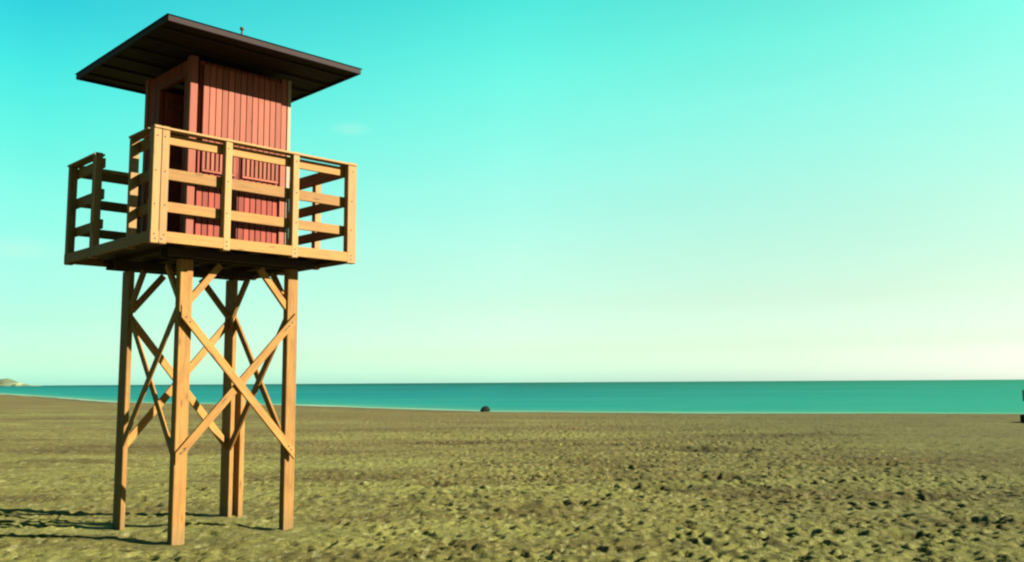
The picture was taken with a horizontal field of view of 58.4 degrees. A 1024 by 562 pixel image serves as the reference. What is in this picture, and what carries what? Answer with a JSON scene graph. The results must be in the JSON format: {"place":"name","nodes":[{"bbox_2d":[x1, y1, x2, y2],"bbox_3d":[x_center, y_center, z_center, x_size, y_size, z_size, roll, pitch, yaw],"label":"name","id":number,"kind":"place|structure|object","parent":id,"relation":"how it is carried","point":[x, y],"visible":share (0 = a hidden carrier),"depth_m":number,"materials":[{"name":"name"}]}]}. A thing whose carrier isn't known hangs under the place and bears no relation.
{"place":"outdoors","nodes":[
{"label":"outdoors","id":0,"kind":"place"},
{"bbox_2d":[0,378,40,385],"bbox_3d":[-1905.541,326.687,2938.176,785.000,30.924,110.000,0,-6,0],"label":"headland hill","id":1,"kind":"structure","parent":0,"point":[7,382],"depth_m":2908.46,"materials":[{"name":"beige stone"}]},
{"bbox_2d":[0,395,1023,561],"bbox_3d":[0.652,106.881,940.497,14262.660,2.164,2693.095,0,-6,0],"label":"beach sand","id":2,"kind":"structure","parent":0,"point":[387,485],"depth_m":14.00,"materials":[{"name":"beige sand"}]},
{"bbox_2d":[64,13,361,544],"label":"lifeguard tower","id":3,"kind":"structure","parent":2,"relation":"on","point":[214,192],"depth_m":10.23,"materials":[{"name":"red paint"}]},
{"bbox_2d":[480,406,489,411],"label":"rock","id":4,"kind":"object","parent":2,"relation":"on","point":[485,409],"visible":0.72,"depth_m":52.18,"materials":[{"name":"grey stone"}]},
{"bbox_2d":[1020,390,1023,422],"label":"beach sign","id":5,"kind":"object","parent":2,"relation":"on","point":[1022,418],"visible":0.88,"depth_m":32.50,"materials":[{"name":"green"}]},
{"bbox_2d":[0,379,1023,413],"bbox_3d":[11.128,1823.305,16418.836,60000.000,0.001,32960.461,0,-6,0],"label":"sea","id":6,"kind":"structure","parent":0,"point":[943,396],"depth_m":109.42,"materials":[{"name":"liquid"}]},
{"bbox_2d":[0,0,1023,384],"label":"sky","id":7,"kind":"structure","parent":0,"point":[547,190],"materials":[{"name":"teal"}]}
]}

